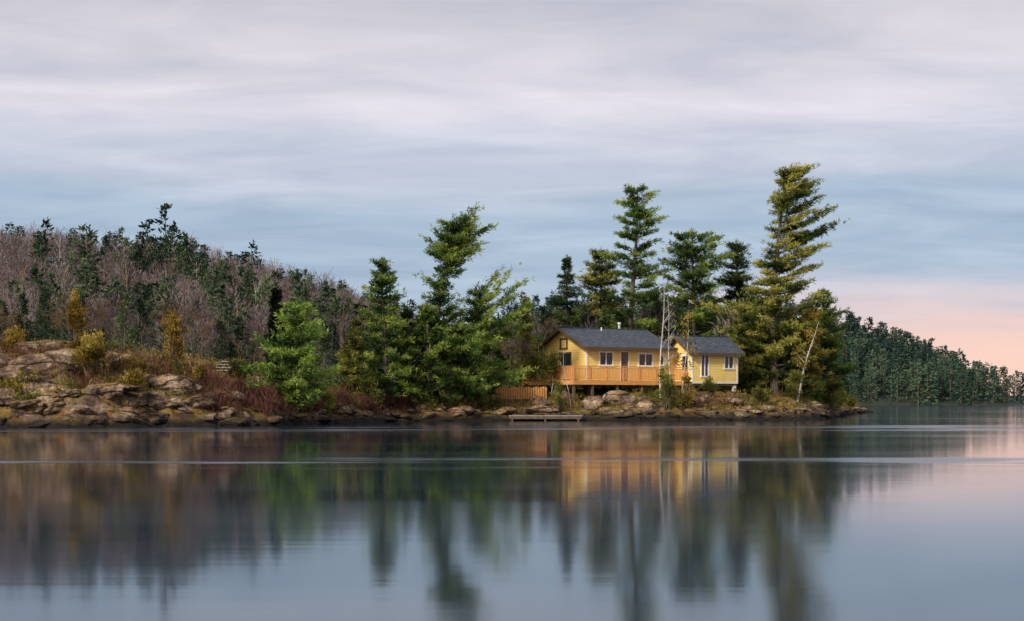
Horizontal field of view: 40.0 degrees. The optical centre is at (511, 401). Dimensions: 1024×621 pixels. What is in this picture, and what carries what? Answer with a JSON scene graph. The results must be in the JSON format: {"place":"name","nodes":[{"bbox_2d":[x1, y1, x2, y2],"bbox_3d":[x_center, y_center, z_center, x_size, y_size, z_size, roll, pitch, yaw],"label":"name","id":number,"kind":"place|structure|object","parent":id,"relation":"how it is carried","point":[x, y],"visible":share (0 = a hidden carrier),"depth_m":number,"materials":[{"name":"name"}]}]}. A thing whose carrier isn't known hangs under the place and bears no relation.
{"place":"outdoors","nodes":[
{"label":"outdoors","id":0,"kind":"place"},
{"bbox_2d":[0,263,296,362],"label":"hill","id":1,"kind":"structure","parent":0,"point":[97,295],"depth_m":225.24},
{"bbox_2d":[0,203,790,390],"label":"hillside forest","id":2,"kind":"object","parent":1,"relation":"on","point":[339,306],"visible":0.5,"depth_m":204.03,"materials":[{"name":"green plant"}]},
{"bbox_2d":[0,346,858,426],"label":"ground","id":3,"kind":"structure","parent":0,"point":[97,404],"depth_m":78.31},
{"bbox_2d":[0,353,11,368],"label":"boulder","id":4,"kind":"object","parent":3,"relation":"on","point":[4,359],"visible":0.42,"depth_m":74.95,"materials":[{"name":"stone"}]},
{"bbox_2d":[0,307,23,339],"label":"maple tree","id":5,"kind":"object","parent":3,"relation":"on","point":[4,321],"visible":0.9,"depth_m":90.43,"materials":[{"name":"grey plant"}]},
{"bbox_2d":[0,388,23,400],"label":"boulder","id":6,"kind":"object","parent":3,"relation":"on","point":[2,395],"visible":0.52,"depth_m":71.72,"materials":[{"name":"stone"}]},
{"bbox_2d":[0,324,26,351],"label":"larch shrub","id":7,"kind":"object","parent":3,"relation":"on","point":[13,338],"visible":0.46,"depth_m":85.84,"materials":[{"name":"yellow plant"}]},
{"bbox_2d":[0,353,82,382],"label":"boulder","id":8,"kind":"object","parent":3,"relation":"on","point":[25,363],"visible":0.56,"depth_m":74.61,"materials":[{"name":"stone"}]},
{"bbox_2d":[31,387,57,406],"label":"boulder","id":9,"kind":"object","parent":3,"relation":"on","point":[43,396],"visible":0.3,"depth_m":72.24,"materials":[{"name":"stone"}]},
{"bbox_2d":[18,339,71,354],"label":"boulder","id":10,"kind":"object","parent":3,"relation":"on","point":[33,343],"visible":0.25,"depth_m":78.76,"materials":[{"name":"stone"}]},
{"bbox_2d":[43,348,74,356],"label":"boulder","id":11,"kind":"object","parent":3,"relation":"on","point":[67,351],"visible":0.14,"depth_m":76.15,"materials":[{"name":"stone"}]},
{"bbox_2d":[45,294,95,340],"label":"maple tree","id":12,"kind":"object","parent":3,"relation":"on","point":[57,321],"visible":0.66,"depth_m":94.71,"materials":[{"name":"grey plant"}]},
{"bbox_2d":[62,337,86,350],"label":"golden shrub","id":13,"kind":"object","parent":3,"relation":"on","point":[72,345],"visible":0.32,"depth_m":77.24,"materials":[{"name":"yellow plant"}]},
{"bbox_2d":[64,287,90,342],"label":"larch shrub","id":14,"kind":"object","parent":3,"relation":"on","point":[74,317],"visible":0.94,"depth_m":87.82,"materials":[{"name":"yellow plant"}]},
{"bbox_2d":[70,329,108,376],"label":"golden shrub","id":15,"kind":"object","parent":3,"relation":"on","point":[89,353],"visible":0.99,"depth_m":73.93,"materials":[{"name":"yellow plant"}]},
{"bbox_2d":[66,297,125,346],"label":"maple tree","id":16,"kind":"object","parent":3,"relation":"on","point":[97,313],"visible":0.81,"depth_m":91.56,"materials":[{"name":"brown plant"}]},
{"bbox_2d":[84,383,124,396],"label":"boulder","id":17,"kind":"object","parent":3,"relation":"on","point":[101,389],"visible":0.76,"depth_m":72.44,"materials":[{"name":"stone"}]},
{"bbox_2d":[99,352,136,368],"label":"boulder","id":18,"kind":"object","parent":3,"relation":"on","point":[115,358],"visible":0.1,"depth_m":77.64,"materials":[{"name":"stone"}]},
{"bbox_2d":[118,367,147,391],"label":"golden shrub","id":19,"kind":"object","parent":3,"relation":"on","point":[134,377],"visible":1,"depth_m":74.03,"materials":[{"name":"yellow plant"}]},
{"bbox_2d":[122,353,160,373],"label":"golden shrub","id":20,"kind":"object","parent":3,"relation":"on","point":[132,359],"visible":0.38,"depth_m":77.18,"materials":[{"name":"yellow plant"}]},
{"bbox_2d":[137,392,169,402],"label":"boulder","id":21,"kind":"object","parent":3,"relation":"on","point":[147,397],"visible":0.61,"depth_m":73.65,"materials":[{"name":"stone"}]},
{"bbox_2d":[143,299,193,352],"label":"maple tree","id":22,"kind":"object","parent":3,"relation":"on","point":[156,317],"visible":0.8,"depth_m":98.78,"materials":[{"name":"brown plant"}]},
{"bbox_2d":[160,306,186,365],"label":"larch shrub","id":23,"kind":"object","parent":3,"relation":"on","point":[172,319],"visible":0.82,"depth_m":81.96,"materials":[{"name":"yellow plant"}]},
{"bbox_2d":[148,374,201,394],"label":"boulder","id":24,"kind":"object","parent":3,"relation":"on","point":[172,381],"visible":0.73,"depth_m":75.01,"materials":[{"name":"stone"}]},
{"bbox_2d":[168,358,191,375],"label":"juniper shrub","id":25,"kind":"object","parent":3,"relation":"on","point":[181,366],"visible":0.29,"depth_m":78.29,"materials":[{"name":"green plant"}]},
{"bbox_2d":[164,305,216,356],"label":"maple tree","id":26,"kind":"object","parent":3,"relation":"on","point":[204,329],"visible":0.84,"depth_m":95.05,"materials":[{"name":"brown plant"}]},
{"bbox_2d":[183,393,216,408],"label":"boulder","id":27,"kind":"object","parent":3,"relation":"on","point":[196,401],"visible":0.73,"depth_m":74.60,"materials":[{"name":"stone"}]},
{"bbox_2d":[190,362,209,385],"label":"golden shrub","id":28,"kind":"object","parent":3,"relation":"on","point":[199,370],"visible":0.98,"depth_m":76.20,"materials":[{"name":"yellow plant"}]},
{"bbox_2d":[211,386,248,403],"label":"boulder","id":29,"kind":"object","parent":3,"relation":"on","point":[238,397],"visible":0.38,"depth_m":76.31,"materials":[{"name":"stone"}]},
{"bbox_2d":[221,357,250,383],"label":"juniper shrub","id":30,"kind":"object","parent":3,"relation":"on","point":[231,363],"visible":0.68,"depth_m":81.72,"materials":[{"name":"green plant"}]},
{"bbox_2d":[231,335,266,379],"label":"maple tree","id":31,"kind":"object","parent":3,"relation":"on","point":[258,353],"visible":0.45,"depth_m":95.56,"materials":[{"name":"brown plant"}]},
{"bbox_2d":[259,282,291,381],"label":"spruce tree","id":32,"kind":"object","parent":3,"relation":"on","point":[276,296],"visible":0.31,"depth_m":87.79,"materials":[{"name":"green plant"}]},
{"bbox_2d":[238,298,340,411],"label":"young pine","id":33,"kind":"object","parent":3,"relation":"on","point":[300,375],"visible":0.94,"depth_m":79.92,"materials":[{"name":"green plant"}]},
{"bbox_2d":[314,391,339,416],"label":"juniper shrub","id":34,"kind":"object","parent":3,"relation":"on","point":[328,395],"visible":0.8,"depth_m":84.42,"materials":[{"name":"green plant"}]},
{"bbox_2d":[332,405,353,413],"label":"boulder","id":35,"kind":"object","parent":3,"relation":"on","point":[348,409],"visible":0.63,"depth_m":85.49,"materials":[{"name":"stone"}]},
{"bbox_2d":[335,316,370,396],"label":"cedar tree","id":36,"kind":"object","parent":3,"relation":"on","point":[351,366],"visible":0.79,"depth_m":90.18,"materials":[{"name":"green plant"}]},
{"bbox_2d":[351,366,386,407],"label":"juniper shrub","id":37,"kind":"object","parent":3,"relation":"on","point":[366,381],"visible":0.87,"depth_m":89.18,"materials":[{"name":"green plant"}]},
{"bbox_2d":[350,256,417,403],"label":"white pine","id":38,"kind":"object","parent":3,"relation":"on","point":[381,281],"visible":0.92,"depth_m":91.70,"materials":[{"name":"green plant"}]},
{"bbox_2d":[0,335,782,417],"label":"red undergrowth","id":39,"kind":"object","parent":3,"relation":"on","point":[254,394],"visible":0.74,"depth_m":78.05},
{"bbox_2d":[390,410,408,419],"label":"boulder","id":40,"kind":"object","parent":3,"relation":"on","point":[398,414],"visible":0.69,"depth_m":90.38,"materials":[{"name":"stone"}]},
{"bbox_2d":[2,341,805,414],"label":"golden undergrowth","id":41,"kind":"object","parent":3,"relation":"on","point":[110,381],"visible":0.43,"depth_m":80.25,"materials":[{"name":"plant"}]},
{"bbox_2d":[390,304,430,405],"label":"cedar tree","id":42,"kind":"object","parent":3,"relation":"on","point":[411,328],"visible":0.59,"depth_m":93.18,"materials":[{"name":"green plant"}]},
{"bbox_2d":[0,270,822,391],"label":"shore forest","id":43,"kind":"object","parent":3,"relation":"on","point":[46,331],"visible":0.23,"depth_m":107.82,"materials":[{"name":"green plant"}]},
{"bbox_2d":[0,339,848,410],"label":"green undergrowth","id":44,"kind":"object","parent":3,"relation":"on","point":[548,388],"visible":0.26,"depth_m":90.41,"materials":[{"name":"green plant"}]},
{"bbox_2d":[412,389,438,409],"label":"juniper shrub","id":45,"kind":"object","parent":3,"relation":"on","point":[431,403],"visible":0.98,"depth_m":92.62,"materials":[{"name":"green plant"}]},
{"bbox_2d":[391,301,469,404],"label":"white pine","id":46,"kind":"object","parent":3,"relation":"on","point":[431,335],"visible":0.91,"depth_m":93.00,"materials":[{"name":"green plant"}]},
{"bbox_2d":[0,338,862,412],"bbox_3d":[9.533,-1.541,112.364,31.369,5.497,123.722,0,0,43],"label":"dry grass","id":47,"kind":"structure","parent":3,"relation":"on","point":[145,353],"depth_m":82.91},
{"bbox_2d":[0,382,872,426],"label":"shoreline rocks","id":48,"kind":"object","parent":3,"relation":"on","point":[129,411],"visible":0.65,"depth_m":74.69,"materials":[{"name":"stone"}]},
{"bbox_2d":[399,202,498,400],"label":"white pine","id":49,"kind":"object","parent":3,"relation":"on","point":[459,239],"visible":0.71,"depth_m":94.52,"materials":[{"name":"green plant"}]},
{"bbox_2d":[413,320,507,405],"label":"white pine","id":50,"kind":"object","parent":3,"relation":"on","point":[472,339],"visible":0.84,"depth_m":94.15,"materials":[{"name":"green plant"}]},
{"bbox_2d":[446,405,476,414],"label":"boulder","id":51,"kind":"object","parent":3,"relation":"on","point":[467,409],"visible":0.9,"depth_m":93.23,"materials":[{"name":"stone"}]},
{"bbox_2d":[476,394,503,409],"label":"juniper shrub","id":52,"kind":"object","parent":3,"relation":"on","point":[488,398],"visible":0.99,"depth_m":94.92,"materials":[{"name":"green plant"}]},
{"bbox_2d":[441,262,540,402],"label":"white pine","id":53,"kind":"object","parent":3,"relation":"on","point":[485,323],"visible":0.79,"depth_m":95.48,"materials":[{"name":"green plant"}]},
{"bbox_2d":[490,321,521,391],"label":"spruce tree","id":54,"kind":"object","parent":3,"relation":"on","point":[498,353],"visible":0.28,"depth_m":107.72,"materials":[{"name":"green plant"}]},
{"bbox_2d":[495,406,517,414],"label":"boulder","id":55,"kind":"object","parent":3,"relation":"on","point":[505,410],"visible":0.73,"depth_m":94.64,"materials":[{"name":"stone"}]},
{"bbox_2d":[495,325,519,385],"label":"maple tree","id":56,"kind":"object","parent":3,"relation":"on","point":[503,343],"visible":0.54,"depth_m":105.97,"materials":[{"name":"brown plant"}]},
{"bbox_2d":[499,339,534,386],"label":"maple tree","id":57,"kind":"object","parent":3,"relation":"on","point":[518,347],"visible":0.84,"depth_m":100.81,"materials":[{"name":"brown plant"}]},
{"bbox_2d":[493,386,546,399],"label":"wooden fence","id":58,"kind":"object","parent":3,"relation":"on","point":[506,389],"visible":0.76,"depth_m":98.42,"materials":[{"name":"brown wood"}]},
{"bbox_2d":[510,295,546,391],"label":"larch tree","id":59,"kind":"object","parent":3,"relation":"on","point":[527,335],"visible":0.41,"depth_m":103.80,"materials":[{"name":"green plant"}]},
{"bbox_2d":[513,317,560,385],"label":"maple tree","id":60,"kind":"object","parent":3,"relation":"on","point":[550,320],"visible":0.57,"depth_m":109.91,"materials":[{"name":"brown plant"}]},
{"bbox_2d":[526,397,551,406],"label":"boulder","id":61,"kind":"object","parent":3,"relation":"on","point":[544,401],"visible":0.64,"depth_m":96.64,"materials":[{"name":"stone"}]},
{"bbox_2d":[520,336,560,392],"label":"aspen tree","id":62,"kind":"object","parent":3,"relation":"on","point":[534,360],"visible":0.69,"depth_m":100.22,"materials":[{"name":"green plant"}]},
{"bbox_2d":[522,405,559,413],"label":"boulder","id":63,"kind":"object","parent":3,"relation":"on","point":[537,409],"visible":0.94,"depth_m":95.12,"materials":[{"name":"stone"}]},
{"bbox_2d":[535,350,563,391],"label":"aspen tree","id":64,"kind":"object","parent":3,"relation":"on","point":[551,366],"visible":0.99,"depth_m":98.90,"materials":[{"name":"green plant"}]},
{"bbox_2d":[550,378,565,412],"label":"alder shrub","id":65,"kind":"object","parent":3,"relation":"on","point":[559,390],"visible":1,"depth_m":95.78,"materials":[{"name":"green plant"}]},
{"bbox_2d":[538,254,584,387],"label":"spruce tree","id":66,"kind":"object","parent":3,"relation":"on","point":[566,318],"visible":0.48,"depth_m":117.75,"materials":[{"name":"green plant"}]},
{"bbox_2d":[580,396,603,410],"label":"boulder","id":67,"kind":"object","parent":3,"relation":"on","point":[596,401],"visible":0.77,"depth_m":96.63,"materials":[{"name":"stone"}]},
{"bbox_2d":[582,306,613,387],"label":"spruce tree","id":68,"kind":"object","parent":3,"relation":"on","point":[605,316],"visible":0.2,"depth_m":112.91,"materials":[{"name":"green plant"}]},
{"bbox_2d":[575,247,626,328],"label":"white pine","id":69,"kind":"object","parent":3,"relation":"on","point":[603,274],"visible":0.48,"depth_m":119.50,"materials":[{"name":"green plant"}]},
{"bbox_2d":[603,407,626,415],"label":"boulder","id":70,"kind":"object","parent":3,"relation":"on","point":[613,411],"visible":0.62,"depth_m":95.61,"materials":[{"name":"stone"}]},
{"bbox_2d":[602,390,637,405],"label":"boulder","id":71,"kind":"object","parent":3,"relation":"on","point":[622,398],"visible":0.71,"depth_m":97.26,"materials":[{"name":"stone"}]},
{"bbox_2d":[522,322,745,401],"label":"yellow lakeside cottage","id":72,"kind":"structure","parent":3,"relation":"on","point":[612,357],"depth_m":102.48,"materials":[{"name":"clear wood"}]},
{"bbox_2d":[559,352,571,365],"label":"window","id":73,"kind":"structure","parent":72,"relation":"in","point":[567,355],"depth_m":102.40,"materials":[{"name":"black glass"}]},
{"bbox_2d":[599,351,613,365],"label":"window","id":74,"kind":"structure","parent":72,"relation":"in","point":[606,358],"depth_m":100.86,"materials":[{"name":"white glass"}]},
{"bbox_2d":[620,351,629,380],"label":"front door","id":75,"kind":"structure","parent":72,"relation":"in","point":[624,355],"depth_m":101.68,"materials":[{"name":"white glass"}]},
{"bbox_2d":[638,353,653,366],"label":"window","id":76,"kind":"structure","parent":72,"relation":"in","point":[644,359],"depth_m":102.57,"materials":[{"name":"white glass"}]},
{"bbox_2d":[700,355,709,376],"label":"window","id":77,"kind":"structure","parent":72,"relation":"in","point":[704,360],"depth_m":103.02,"materials":[{"name":"white glass"}]},
{"bbox_2d":[723,356,734,369],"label":"window","id":78,"kind":"structure","parent":72,"relation":"in","point":[727,359],"depth_m":104.14,"materials":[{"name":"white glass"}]},
{"bbox_2d":[593,182,677,388],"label":"white pine","id":79,"kind":"object","parent":3,"relation":"on","point":[631,296],"visible":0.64,"depth_m":115.53,"materials":[{"name":"green plant"}]},
{"bbox_2d":[631,405,656,416],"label":"boulder","id":80,"kind":"object","parent":3,"relation":"on","point":[648,410],"visible":0.81,"depth_m":95.70,"materials":[{"name":"stone"}]},
{"bbox_2d":[632,397,655,408],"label":"boulder","id":81,"kind":"object","parent":3,"relation":"on","point":[644,401],"visible":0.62,"depth_m":96.89,"materials":[{"name":"stone"}]},
{"bbox_2d":[644,295,672,386],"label":"spruce tree","id":82,"kind":"object","parent":3,"relation":"on","point":[658,302],"visible":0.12,"depth_m":121.78,"materials":[{"name":"green plant"}]},
{"bbox_2d":[647,363,684,410],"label":"alder shrub","id":83,"kind":"object","parent":3,"relation":"on","point":[668,388],"visible":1,"depth_m":96.51,"materials":[{"name":"green plant"}]},
{"bbox_2d":[658,292,679,402],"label":"birch tree","id":84,"kind":"object","parent":3,"relation":"on","point":[663,345],"visible":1,"depth_m":97.58,"materials":[{"name":"white plant"}]},
{"bbox_2d":[668,310,701,388],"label":"birch tree","id":85,"kind":"object","parent":3,"relation":"on","point":[684,335],"visible":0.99,"depth_m":98.75,"materials":[{"name":"green plant"}]},
{"bbox_2d":[672,372,697,408],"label":"alder shrub","id":86,"kind":"object","parent":3,"relation":"on","point":[687,394],"visible":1,"depth_m":96.87,"materials":[{"name":"green plant"}]},
{"bbox_2d":[650,227,735,340],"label":"white pine","id":87,"kind":"object","parent":3,"relation":"on","point":[686,252],"visible":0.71,"depth_m":117.39,"materials":[{"name":"green plant"}]},
{"bbox_2d":[700,376,719,397],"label":"alder shrub","id":88,"kind":"object","parent":3,"relation":"on","point":[707,384],"visible":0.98,"depth_m":98.51,"materials":[{"name":"green plant"}]},
{"bbox_2d":[699,304,748,390],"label":"spruce tree","id":89,"kind":"object","parent":3,"relation":"on","point":[720,328],"visible":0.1,"depth_m":113.78,"materials":[{"name":"green plant"}]},
{"bbox_2d":[714,397,746,405],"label":"boulder","id":90,"kind":"object","parent":3,"relation":"on","point":[740,400],"visible":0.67,"depth_m":97.56,"materials":[{"name":"stone"}]},
{"bbox_2d":[712,238,766,376],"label":"spruce tree","id":91,"kind":"object","parent":3,"relation":"on","point":[735,279],"visible":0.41,"depth_m":121.61,"materials":[{"name":"green plant"}]},
{"bbox_2d":[724,298,784,394],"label":"cedar tree","id":92,"kind":"object","parent":3,"relation":"on","point":[745,371],"visible":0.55,"depth_m":108.30,"materials":[{"name":"green plant"}]},
{"bbox_2d":[745,384,771,404],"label":"juniper shrub","id":93,"kind":"object","parent":3,"relation":"on","point":[765,397],"visible":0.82,"depth_m":100.21,"materials":[{"name":"green plant"}]},
{"bbox_2d":[690,161,849,395],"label":"white pine","id":94,"kind":"object","parent":3,"relation":"on","point":[772,303],"visible":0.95,"depth_m":107.44,"materials":[{"name":"green plant"}]},
{"bbox_2d":[766,314,824,403],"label":"spruce tree","id":95,"kind":"object","parent":3,"relation":"on","point":[788,369],"visible":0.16,"depth_m":109.31,"materials":[{"name":"green plant"}]},
{"bbox_2d":[784,367,807,402],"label":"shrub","id":96,"kind":"object","parent":3,"relation":"on","point":[795,377],"visible":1,"depth_m":104.83,"materials":[{"name":"green plant"}]},
{"bbox_2d":[780,301,826,403],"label":"spruce tree","id":97,"kind":"object","parent":3,"relation":"on","point":[798,319],"visible":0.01,"depth_m":116.73,"materials":[{"name":"green plant"}]},
{"bbox_2d":[791,322,825,400],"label":"birch tree","id":98,"kind":"object","parent":3,"relation":"on","point":[810,333],"visible":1,"depth_m":105.08,"materials":[{"name":"green plant"}]},
{"bbox_2d":[794,306,836,399],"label":"larch tree","id":99,"kind":"object","parent":3,"relation":"on","point":[811,315],"visible":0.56,"depth_m":109.57,"materials":[{"name":"green plant"}]},
{"bbox_2d":[809,375,825,401],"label":"cedar shrub","id":100,"kind":"object","parent":3,"relation":"on","point":[817,396],"visible":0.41,"depth_m":111.21,"materials":[{"name":"green plant"}]},
{"bbox_2d":[807,288,856,404],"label":"white pine","id":101,"kind":"object","parent":3,"relation":"on","point":[829,341],"visible":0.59,"depth_m":117.36,"materials":[{"name":"green plant"}]},
{"bbox_2d":[821,376,842,413],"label":"cedar shrub","id":102,"kind":"object","parent":3,"relation":"on","point":[830,391],"visible":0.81,"depth_m":116.33,"materials":[{"name":"green plant"}]},
{"bbox_2d":[841,391,858,407],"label":"cedar shrub","id":103,"kind":"object","parent":3,"relation":"on","point":[850,400],"visible":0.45,"depth_m":146.37,"materials":[{"name":"green plant"}]},
{"bbox_2d":[0,402,1023,620],"bbox_3d":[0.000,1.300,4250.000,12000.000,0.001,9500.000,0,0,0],"label":"lake water","id":104,"kind":"structure","parent":0,"point":[898,513],"depth_m":15.33,"materials":[{"name":"blue liquid"}]},
{"bbox_2d":[509,415,581,420],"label":"wooden dock","id":105,"kind":"object","parent":104,"relation":"in","point":[545,417],"visible":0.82,"depth_m":93.48,"materials":[{"name":"grey wood"}]},
{"bbox_2d":[0,0,1023,395],"label":"sky","id":106,"kind":"structure","parent":0,"point":[327,135],"materials":[{"name":"grey"}]},
{"bbox_2d":[840,348,1023,404],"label":"shore","id":107,"kind":"structure","parent":0,"point":[903,402],"depth_m":440.27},
{"bbox_2d":[496,291,1023,404],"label":"shore forest","id":108,"kind":"object","parent":107,"relation":"on","point":[898,360],"visible":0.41,"depth_m":451.37,"materials":[{"name":"green plant"}]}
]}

